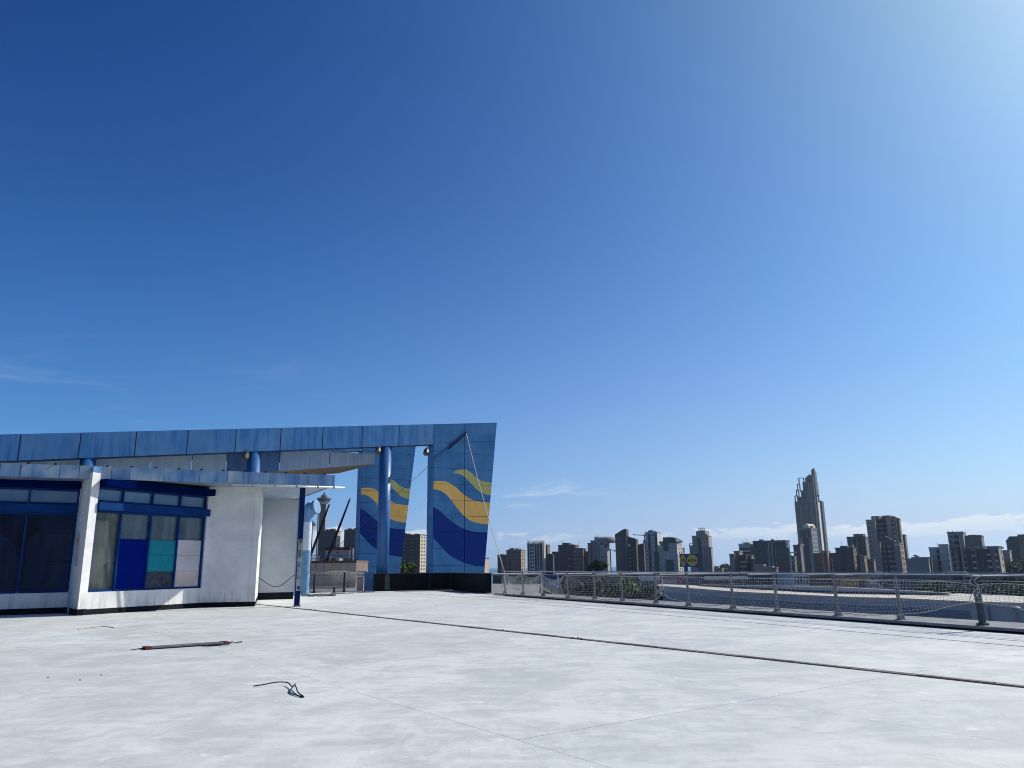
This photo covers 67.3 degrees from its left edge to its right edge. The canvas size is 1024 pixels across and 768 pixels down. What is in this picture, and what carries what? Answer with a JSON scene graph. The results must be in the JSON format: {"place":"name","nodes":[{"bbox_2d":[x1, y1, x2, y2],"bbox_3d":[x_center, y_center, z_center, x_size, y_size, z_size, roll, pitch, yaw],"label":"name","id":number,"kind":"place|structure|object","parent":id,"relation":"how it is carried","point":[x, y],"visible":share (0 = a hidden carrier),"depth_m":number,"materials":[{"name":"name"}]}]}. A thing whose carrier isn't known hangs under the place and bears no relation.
{"place":"outdoors","nodes":[
{"label":"outdoors","id":0,"kind":"place"},
{"bbox_2d":[0,584,1023,767],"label":"roof deck","id":1,"kind":"structure","parent":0,"point":[429,678],"depth_m":9.92,"materials":[{"name":"paint"}]},
{"bbox_2d":[0,461,344,615],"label":"pavilion","id":2,"kind":"structure","parent":1,"relation":"on","point":[153,539],"depth_m":29.66,"materials":[{"name":"white concrete"}]},
{"bbox_2d":[0,512,77,593],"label":"window","id":3,"kind":"structure","parent":2,"relation":"in","point":[24,513],"depth_m":28.43,"materials":[{"name":"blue glass"}]},
{"bbox_2d":[0,487,79,504],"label":"window","id":4,"kind":"structure","parent":2,"relation":"in","point":[21,495],"depth_m":28.78,"materials":[{"name":"blue glass"}]},
{"bbox_2d":[74,533,79,565],"bbox_3d":[-16.104,6.110,28.415,0.006,1.226,1.114,10,-17,-37],"label":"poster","id":5,"kind":"object","parent":2,"relation":"attached to","point":[76,558],"visible":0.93,"depth_m":28.21,"materials":[{"name":"paper"}]},
{"bbox_2d":[88,510,205,591],"bbox_3d":[-13.989,6.465,29.706,0.125,2.904,4.970,-7,-15,27],"label":"window","id":6,"kind":"structure","parent":2,"relation":"in","point":[116,533],"depth_m":29.55,"materials":[{"name":"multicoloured glass"}]},
{"bbox_2d":[98,487,206,508],"bbox_3d":[-14.011,4.509,30.166,0.125,0.564,4.970,-7,-15,27],"label":"window","id":7,"kind":"structure","parent":2,"relation":"in","point":[106,494],"depth_m":30.03,"materials":[{"name":"blue glass"}]},
{"bbox_2d":[131,641,241,649],"bbox_3d":[-6.630,5.337,15.723,2.170,0.046,0.340,9,-16,-35],"label":"long metal pole","id":8,"kind":"object","parent":1,"relation":"on","point":[182,645],"visible":0.98,"depth_m":15.60,"materials":[{"name":"metal"}]},
{"bbox_2d":[44,446,415,572],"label":"portal frame","id":9,"kind":"object","parent":1,"relation":"on","point":[402,460],"visible":0.49,"depth_m":66.95,"materials":[{"name":"metal"}]},
{"bbox_2d":[0,423,496,588],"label":"portal frame","id":10,"kind":"object","parent":1,"relation":"on","point":[457,526],"visible":0.73,"depth_m":51.58,"materials":[{"name":"metal"}]},
{"bbox_2d":[15,451,374,474],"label":"roof wing","id":11,"kind":"structure","parent":10,"relation":"attached to","point":[303,462],"depth_m":49.03,"materials":[{"name":"metal"}]},
{"bbox_2d":[306,432,466,574],"bbox_3d":[-7.605,7.283,50.240,0.204,9.857,12.685,-13,-18,42],"label":"guy wire","id":12,"kind":"object","parent":10,"relation":"attached to","point":[457,440],"visible":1,"depth_m":52.71,"materials":[{"name":"metal"}]},
{"bbox_2d":[466,433,503,569],"bbox_3d":[-1.867,6.699,48.092,0.044,9.658,13.771,2,-14,-12],"label":"hanging rope","id":13,"kind":"object","parent":10,"relation":"hanging from","point":[484,502],"visible":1,"depth_m":47.02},
{"bbox_2d":[253,681,303,697],"bbox_3d":[-2.870,3.931,9.961,0.378,0.065,1.310,12,-18,-43],"label":"scrap wire","id":14,"kind":"object","parent":1,"relation":"on","point":[284,682],"visible":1,"depth_m":10.13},
{"bbox_2d":[293,499,298,594],"bbox_3d":[-12.429,9.287,44.215,0.520,5.500,0.520,-1,-13,0],"label":"vent pipe","id":15,"kind":"object","parent":1,"relation":"on","point":[296,546],"visible":0.02,"depth_m":43.98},
{"bbox_2d":[293,485,305,606],"bbox_3d":[-8.799,6.658,31.902,0.300,4.940,0.300,4,-14,-21],"label":"canopy post","id":16,"kind":"object","parent":1,"relation":"on","point":[299,549],"visible":1,"depth_m":31.77,"materials":[{"name":"metal"}]},
{"bbox_2d":[300,500,320,593],"bbox_3d":[-12.126,9.715,46.039,0.954,5.536,0.860,-4,-14,15],"label":"vent pipe","id":17,"kind":"object","parent":1,"relation":"on","point":[312,509],"visible":0.88,"depth_m":45.96,"materials":[{"name":"metal"}]},
{"bbox_2d":[309,520,315,586],"bbox_3d":[-15.288,16.359,57.829,0.600,12.070,0.520,-1,-13,0],"label":"street lamp","id":18,"kind":"object","parent":1,"relation":"on","point":[313,525],"visible":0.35,"depth_m":58.78,"materials":[{"name":"metal"}]},
{"bbox_2d":[301,594,335,596],"bbox_3d":[-10.692,11.628,42.393,2.078,0.110,1.725,-1,-13,0],"label":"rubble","id":19,"kind":"object","parent":1,"relation":"on","point":[317,595],"visible":0.95,"depth_m":42.15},
{"bbox_2d":[312,504,329,553],"bbox_3d":[-16.663,13.641,64.636,2.420,7.051,0.220,-1,-13,0],"label":"leaning pole","id":20,"kind":"object","parent":1,"relation":"on","point":[318,533],"visible":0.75,"depth_m":64.88,"materials":[{"name":"metal"}]},
{"bbox_2d":[309,586,346,591],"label":"wall","id":21,"kind":"structure","parent":1,"relation":"on","point":[325,588],"depth_m":50.48,"materials":[{"name":"concrete"}]},
{"bbox_2d":[325,498,350,560],"bbox_3d":[-15.229,13.850,64.583,3.067,8.444,0.220,-1,-13,0],"label":"leaning pole","id":22,"kind":"object","parent":1,"relation":"on","point":[334,539],"visible":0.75,"depth_m":64.84,"materials":[{"name":"metal"}]},
{"bbox_2d":[310,560,367,587],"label":"stair block","id":23,"kind":"structure","parent":1,"relation":"on","point":[347,566],"depth_m":60.31,"materials":[{"name":"beige concrete"}]},
{"bbox_2d":[310,571,356,586],"bbox_3d":[-12.084,12.757,50.223,4.518,1.072,0.147,10,-17,-38],"label":"sagging net","id":24,"kind":"object","parent":23,"relation":"hanging from","point":[339,572],"visible":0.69,"depth_m":50.46,"materials":[{"name":"fabric"}]},
{"bbox_2d":[325,547,353,560],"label":"roadside board","id":25,"kind":"object","parent":1,"relation":"on","point":[341,551],"visible":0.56,"depth_m":68.42,"materials":[{"name":"metal"}]},
{"bbox_2d":[357,577,363,590],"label":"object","id":26,"kind":"object","parent":1,"relation":"on","point":[360,583],"visible":0.86,"depth_m":51.00,"materials":[{"name":"tile"}]},
{"bbox_2d":[356,571,374,590],"bbox_3d":[-9.716,13.064,51.032,1.144,1.250,0.540,-1,-13,0],"label":"blue cabinet","id":27,"kind":"object","parent":1,"relation":"on","point":[368,580],"visible":0.96,"depth_m":50.80,"materials":[{"name":"metal"}]},
{"bbox_2d":[373,572,491,592],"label":"parapet","id":28,"kind":"structure","parent":1,"relation":"on","point":[475,582],"depth_m":49.92,"materials":[{"name":"metal"}]},
{"bbox_2d":[494,592,1023,633],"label":"kerb","id":29,"kind":"structure","parent":1,"relation":"on","point":[993,626],"depth_m":21.54,"materials":[{"name":"concrete"}]},
{"bbox_2d":[502,570,1023,625],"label":"railing","id":30,"kind":"object","parent":29,"relation":"on","point":[981,614],"visible":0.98,"depth_m":21.79,"materials":[{"name":"metal"}]},
{"bbox_2d":[502,574,518,592],"bbox_3d":[-0.085,10.190,39.331,0.226,1.050,2.011,6,-15,-25],"label":"safety net","id":31,"kind":"object","parent":30,"relation":"hanging from","point":[510,586],"visible":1,"depth_m":39.34,"materials":[{"name":"fabric"}]},
{"bbox_2d":[517,574,563,594],"bbox_3d":[1.309,9.477,36.419,0.246,0.937,4.728,6,-15,-25],"label":"safety net","id":32,"kind":"object","parent":30,"relation":"hanging from","point":[527,587],"visible":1,"depth_m":36.46,"materials":[{"name":"fabric"}]},
{"bbox_2d":[564,575,1023,615],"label":"safety net","id":33,"kind":"object","parent":30,"relation":"attached to","point":[935,584],"visible":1,"depth_m":21.63,"materials":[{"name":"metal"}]},
{"bbox_2d":[0,0,1023,567],"label":"sky","id":34,"kind":"structure","parent":0,"point":[687,261],"materials":[{"name":"blue"}]},
{"bbox_2d":[489,566,719,583],"bbox_3d":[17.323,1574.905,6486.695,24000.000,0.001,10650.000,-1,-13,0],"label":"sea","id":35,"kind":"structure","parent":0,"point":[493,570],"depth_m":6003.25,"materials":[{"name":"liquid"}]},
{"bbox_2d":[716,585,949,594],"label":"roof parapet","id":36,"kind":"structure","parent":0,"point":[843,589],"depth_m":64.05,"materials":[{"name":"concrete"}]},
{"bbox_3d":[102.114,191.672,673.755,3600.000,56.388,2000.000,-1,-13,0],"label":"ground","id":37,"kind":"structure","parent":0,"visible":0},
{"bbox_2d":[316,492,330,560],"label":"crowned tower","id":38,"kind":"structure","parent":37,"relation":"on","point":[324,500],"depth_m":869.87,"materials":[{"name":"concrete"}]},
{"bbox_2d":[318,529,340,560],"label":"apartment tower","id":39,"kind":"structure","parent":37,"relation":"on","point":[326,537],"depth_m":786.54,"materials":[{"name":"concrete"}]},
{"bbox_2d":[343,528,355,560],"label":"apartment tower","id":40,"kind":"structure","parent":37,"relation":"on","point":[349,541],"depth_m":787.24,"materials":[{"name":"concrete"}]},
{"bbox_2d":[345,531,355,559],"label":"window","id":41,"kind":"structure","parent":40,"relation":"in","point":[346,531],"depth_m":786.76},
{"bbox_2d":[400,561,415,572],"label":"tree","id":42,"kind":"object","parent":37,"relation":"on","point":[407,567],"visible":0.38,"depth_m":126.42,"materials":[{"name":"green plant"}]},
{"bbox_2d":[401,533,426,572],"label":"apartment tower","id":43,"kind":"structure","parent":37,"relation":"on","point":[414,548],"depth_m":667.53,"materials":[{"name":"concrete"}]},
{"bbox_2d":[403,537,417,572],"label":"window","id":44,"kind":"structure","parent":43,"relation":"in","point":[404,537],"depth_m":667.07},
{"bbox_2d":[497,554,506,572],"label":"apartment tower","id":45,"kind":"structure","parent":37,"relation":"on","point":[503,560],"depth_m":740.73,"materials":[{"name":"concrete"}]},
{"bbox_2d":[506,547,525,572],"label":"apartment tower","id":46,"kind":"structure","parent":37,"relation":"on","point":[516,557],"depth_m":719.26,"materials":[{"name":"concrete"}]},
{"bbox_2d":[492,573,541,583],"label":"shop","id":47,"kind":"structure","parent":37,"relation":"on","point":[497,577],"depth_m":116.36},
{"bbox_2d":[527,539,546,591],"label":"apartment tower","id":48,"kind":"structure","parent":37,"relation":"on","point":[536,556],"depth_m":674.95,"materials":[{"name":"concrete"}]},
{"bbox_2d":[543,574,558,593],"bbox_3d":[3.120,19.485,61.315,1.345,8.386,0.430,-1,-13,0],"label":"roadside sign","id":49,"kind":"object","parent":37,"relation":"on","point":[553,577],"visible":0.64,"depth_m":62.00,"materials":[{"name":"metal"}]},
{"bbox_2d":[547,552,558,593],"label":"apartment tower","id":50,"kind":"structure","parent":37,"relation":"on","point":[552,562],"depth_m":696.89,"materials":[{"name":"concrete"}]},
{"bbox_2d":[558,543,578,572],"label":"apartment tower","id":51,"kind":"structure","parent":37,"relation":"on","point":[565,556],"depth_m":674.74,"materials":[{"name":"concrete"}]},
{"bbox_2d":[554,573,595,594],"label":"shop","id":52,"kind":"structure","parent":37,"relation":"on","point":[574,577],"depth_m":135.71},
{"bbox_2d":[559,578,589,586],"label":"window","id":53,"kind":"structure","parent":52,"relation":"in","point":[572,581],"depth_m":135.56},
{"bbox_2d":[573,548,587,572],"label":"apartment tower","id":54,"kind":"structure","parent":37,"relation":"on","point":[580,559],"depth_m":652.84,"materials":[{"name":"concrete"}]},
{"bbox_2d":[558,576,612,597],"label":"tree","id":55,"kind":"object","parent":37,"relation":"on","point":[580,587],"visible":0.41,"depth_m":69.30,"materials":[{"name":"green plant"}]},
{"bbox_2d":[586,559,608,573],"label":"pine tree","id":56,"kind":"object","parent":37,"relation":"on","point":[597,565],"visible":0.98,"depth_m":290.07,"materials":[{"name":"green plant"}]},
{"bbox_2d":[587,535,614,573],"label":"apartment tower","id":57,"kind":"structure","parent":37,"relation":"on","point":[598,548],"depth_m":632.78,"materials":[{"name":"concrete"}]},
{"bbox_2d":[607,574,642,598],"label":"tree","id":58,"kind":"object","parent":37,"relation":"on","point":[627,586],"visible":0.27,"depth_m":66.51,"materials":[{"name":"green plant"}]},
{"bbox_2d":[615,529,638,570],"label":"apartment tower","id":59,"kind":"structure","parent":37,"relation":"on","point":[627,555],"depth_m":608.30,"materials":[{"name":"concrete"}]},
{"bbox_2d":[595,573,658,587],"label":"shop","id":60,"kind":"structure","parent":37,"relation":"on","point":[608,576],"depth_m":145.41,"materials":[{"name":"stone"}]},
{"bbox_2d":[638,540,646,570],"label":"apartment tower","id":61,"kind":"structure","parent":37,"relation":"on","point":[642,557],"depth_m":621.55,"materials":[{"name":"concrete"}]},
{"bbox_2d":[628,584,663,600],"bbox_3d":[10.357,19.295,59.169,3.381,7.630,2.601,-10,-16,34],"label":"tree","id":62,"kind":"object","parent":37,"relation":"on","point":[646,595],"visible":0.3,"depth_m":59.17,"materials":[{"name":"green plant"}]},
{"bbox_2d":[638,575,659,585],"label":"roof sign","id":63,"kind":"object","parent":37,"relation":"on","point":[641,579],"visible":0.2,"depth_m":81.41,"materials":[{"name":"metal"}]},
{"bbox_2d":[645,530,661,573],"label":"apartment tower","id":64,"kind":"structure","parent":37,"relation":"on","point":[652,539],"depth_m":593.29,"materials":[{"name":"stone"}]},
{"bbox_2d":[659,535,683,573],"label":"apartment tower","id":65,"kind":"structure","parent":37,"relation":"on","point":[671,549],"depth_m":585.40,"materials":[{"name":"concrete"}]},
{"bbox_2d":[659,574,683,584],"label":"shop","id":66,"kind":"structure","parent":37,"relation":"on","point":[674,577],"depth_m":145.20},
{"bbox_2d":[661,578,683,583],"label":"shop sign","id":67,"kind":"object","parent":37,"relation":"on","point":[674,581],"visible":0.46,"depth_m":116.22,"materials":[{"name":"metal"}]},
{"bbox_2d":[679,554,698,570],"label":"pylon sign","id":68,"kind":"object","parent":37,"relation":"on","point":[688,560],"visible":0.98,"depth_m":233.94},
{"bbox_2d":[684,573,703,584],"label":"shop","id":69,"kind":"structure","parent":37,"relation":"on","point":[695,580],"depth_m":153.02},
{"bbox_2d":[689,528,713,571],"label":"apartment tower","id":70,"kind":"structure","parent":37,"relation":"on","point":[701,546],"depth_m":574.09,"materials":[{"name":"concrete"}]},
{"bbox_2d":[691,573,747,584],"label":"shop","id":71,"kind":"structure","parent":37,"relation":"on","point":[713,582],"depth_m":159.75,"materials":[{"name":"metal"}]},
{"bbox_2d":[704,579,747,584],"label":"window","id":72,"kind":"structure","parent":71,"relation":"in","point":[722,579],"depth_m":159.65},
{"bbox_2d":[729,551,754,571],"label":"apartment tower","id":73,"kind":"structure","parent":37,"relation":"on","point":[740,561],"depth_m":506.62,"materials":[{"name":"concrete"}]},
{"bbox_2d":[738,539,753,554],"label":"apartment tower","id":74,"kind":"structure","parent":37,"relation":"on","point":[746,547],"depth_m":555.10,"materials":[{"name":"concrete"}]},
{"bbox_2d":[748,574,777,585],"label":"shop","id":75,"kind":"structure","parent":37,"relation":"on","point":[751,581],"depth_m":164.62},
{"bbox_2d":[749,578,776,585],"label":"window","id":76,"kind":"structure","parent":75,"relation":"in","point":[752,578],"depth_m":164.47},
{"bbox_2d":[753,564,778,571],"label":"terrace","id":77,"kind":"structure","parent":37,"relation":"on","point":[761,568],"depth_m":448.74,"materials":[{"name":"concrete"}]},
{"bbox_2d":[752,539,797,571],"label":"office slab","id":78,"kind":"structure","parent":37,"relation":"on","point":[774,553],"depth_m":491.82,"materials":[{"name":"grey glass"}]},
{"bbox_2d":[777,574,808,585],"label":"shop","id":79,"kind":"structure","parent":37,"relation":"on","point":[787,582],"depth_m":155.47},
{"bbox_2d":[793,544,804,571],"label":"apartment tower","id":80,"kind":"structure","parent":37,"relation":"on","point":[798,548],"depth_m":543.74,"materials":[{"name":"concrete"}]},
{"bbox_2d":[798,524,818,571],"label":"apartment tower","id":81,"kind":"structure","parent":37,"relation":"on","point":[808,538],"depth_m":628.95,"materials":[{"name":"concrete"}]},
{"bbox_2d":[794,468,828,552],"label":"stepped skyscraper","id":82,"kind":"structure","parent":37,"relation":"on","point":[809,506],"depth_m":1156.25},
{"bbox_2d":[808,574,830,586],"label":"shop","id":83,"kind":"structure","parent":37,"relation":"on","point":[814,583],"depth_m":162.60},
{"bbox_2d":[813,551,830,571],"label":"apartment tower","id":84,"kind":"structure","parent":37,"relation":"on","point":[822,562],"depth_m":488.85,"materials":[{"name":"concrete"}]},
{"bbox_2d":[829,553,837,571],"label":"apartment tower","id":85,"kind":"structure","parent":37,"relation":"on","point":[833,563],"depth_m":495.26,"materials":[{"name":"concrete"}]},
{"bbox_2d":[658,584,1023,622],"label":"flat roofed store","id":86,"kind":"structure","parent":37,"relation":"on","point":[992,612],"depth_m":57.86,"materials":[{"name":"stone"}]},
{"bbox_2d":[696,585,946,594],"bbox_3d":[25.378,19.483,73.035,3.951,0.158,33.745,4,-14,-20],"label":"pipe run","id":87,"kind":"object","parent":86,"relation":"on","point":[830,592],"visible":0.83,"depth_m":63.95,"materials":[{"name":"metal"}]},
{"bbox_2d":[829,574,859,587],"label":"shop","id":88,"kind":"structure","parent":37,"relation":"on","point":[845,576],"depth_m":159.81,"materials":[{"name":"white brick"}]},
{"bbox_2d":[835,542,857,571],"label":"apartment tower","id":89,"kind":"structure","parent":37,"relation":"on","point":[846,559],"depth_m":458.67,"materials":[{"name":"stone"}]},
{"bbox_2d":[843,579,858,587],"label":"billboard","id":90,"kind":"object","parent":37,"relation":"on","point":[846,582],"visible":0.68,"depth_m":125.77,"materials":[{"name":"metal"}]},
{"bbox_2d":[846,534,869,558],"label":"apartment tower","id":91,"kind":"structure","parent":37,"relation":"on","point":[860,542],"depth_m":550.23,"materials":[{"name":"concrete"}]},
{"bbox_2d":[856,556,867,571],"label":"apartment tower","id":92,"kind":"structure","parent":37,"relation":"on","point":[862,563],"depth_m":438.52,"materials":[{"name":"concrete"}]},
{"bbox_2d":[849,574,881,588],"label":"shop","id":93,"kind":"structure","parent":37,"relation":"on","point":[866,576],"depth_m":158.11},
{"bbox_2d":[867,559,875,571],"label":"apartment tower","id":94,"kind":"structure","parent":37,"relation":"on","point":[871,564],"depth_m":456.00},
{"bbox_2d":[865,515,906,570],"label":"apartment tower","id":95,"kind":"structure","parent":37,"relation":"on","point":[881,527],"depth_m":515.69,"materials":[{"name":"concrete"}]},
{"bbox_2d":[873,536,906,572],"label":"apartment tower","id":96,"kind":"structure","parent":37,"relation":"on","point":[889,555],"depth_m":431.38,"materials":[{"name":"concrete"}]},
{"bbox_2d":[882,575,922,589],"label":"shop","id":97,"kind":"structure","parent":37,"relation":"on","point":[904,583],"depth_m":183.79},
{"bbox_2d":[884,577,921,583],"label":"window","id":98,"kind":"structure","parent":97,"relation":"in","point":[904,577],"depth_m":183.80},
{"bbox_2d":[902,534,908,567],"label":"apartment tower","id":99,"kind":"structure","parent":37,"relation":"on","point":[905,546],"depth_m":558.71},
{"bbox_2d":[905,556,934,572],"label":"long block","id":100,"kind":"structure","parent":37,"relation":"on","point":[917,564],"depth_m":372.35,"materials":[{"name":"stone"}]},
{"bbox_2d":[909,582,936,591],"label":"tree","id":101,"kind":"object","parent":37,"relation":"on","point":[921,588],"visible":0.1,"depth_m":100.94,"materials":[{"name":"green plant"}]},
{"bbox_2d":[936,585,958,592],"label":"tree","id":102,"kind":"object","parent":37,"relation":"on","point":[949,590],"visible":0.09,"depth_m":100.59,"materials":[{"name":"green plant"}]},
{"bbox_2d":[922,575,972,586],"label":"shop","id":103,"kind":"structure","parent":37,"relation":"on","point":[939,577],"depth_m":198.49,"materials":[{"name":"stone"}]},
{"bbox_2d":[923,577,962,583],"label":"window","id":104,"kind":"structure","parent":103,"relation":"in","point":[961,578],"depth_m":198.39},
{"bbox_2d":[928,531,984,572],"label":"apartment tower","id":105,"kind":"structure","parent":37,"relation":"on","point":[948,557],"depth_m":395.00,"materials":[{"name":"concrete"}]},
{"bbox_2d":[953,582,987,594],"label":"tree","id":106,"kind":"object","parent":37,"relation":"on","point":[961,590],"visible":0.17,"depth_m":96.12,"materials":[{"name":"green plant"}]},
{"bbox_2d":[962,546,1005,572],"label":"apartment tower","id":107,"kind":"structure","parent":37,"relation":"on","point":[985,559],"depth_m":352.31,"materials":[{"name":"concrete"}]},
{"bbox_2d":[962,575,1023,588],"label":"shop","id":108,"kind":"structure","parent":37,"relation":"on","point":[988,577],"depth_m":193.63},
{"bbox_2d":[984,575,1020,594],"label":"tree","id":109,"kind":"object","parent":37,"relation":"on","point":[990,590],"visible":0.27,"depth_m":113.79,"materials":[{"name":"green plant"}]},
{"bbox_2d":[1002,550,1011,561],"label":"apartment tower","id":110,"kind":"structure","parent":37,"relation":"on","point":[1007,555],"depth_m":415.21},
{"bbox_2d":[997,578,1023,595],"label":"tree","id":111,"kind":"object","parent":37,"relation":"on","point":[1021,587],"visible":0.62,"depth_m":107.40,"materials":[{"name":"green plant"}]},
{"bbox_2d":[1005,564,1023,572],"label":"tree","id":112,"kind":"object","parent":37,"relation":"on","point":[1013,569],"visible":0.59,"depth_m":367.45,"materials":[{"name":"green plant"}]},
{"bbox_2d":[1006,534,1023,558],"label":"apartment tower","id":113,"kind":"structure","parent":37,"relation":"on","point":[1015,544],"depth_m":491.27,"materials":[{"name":"stone"}]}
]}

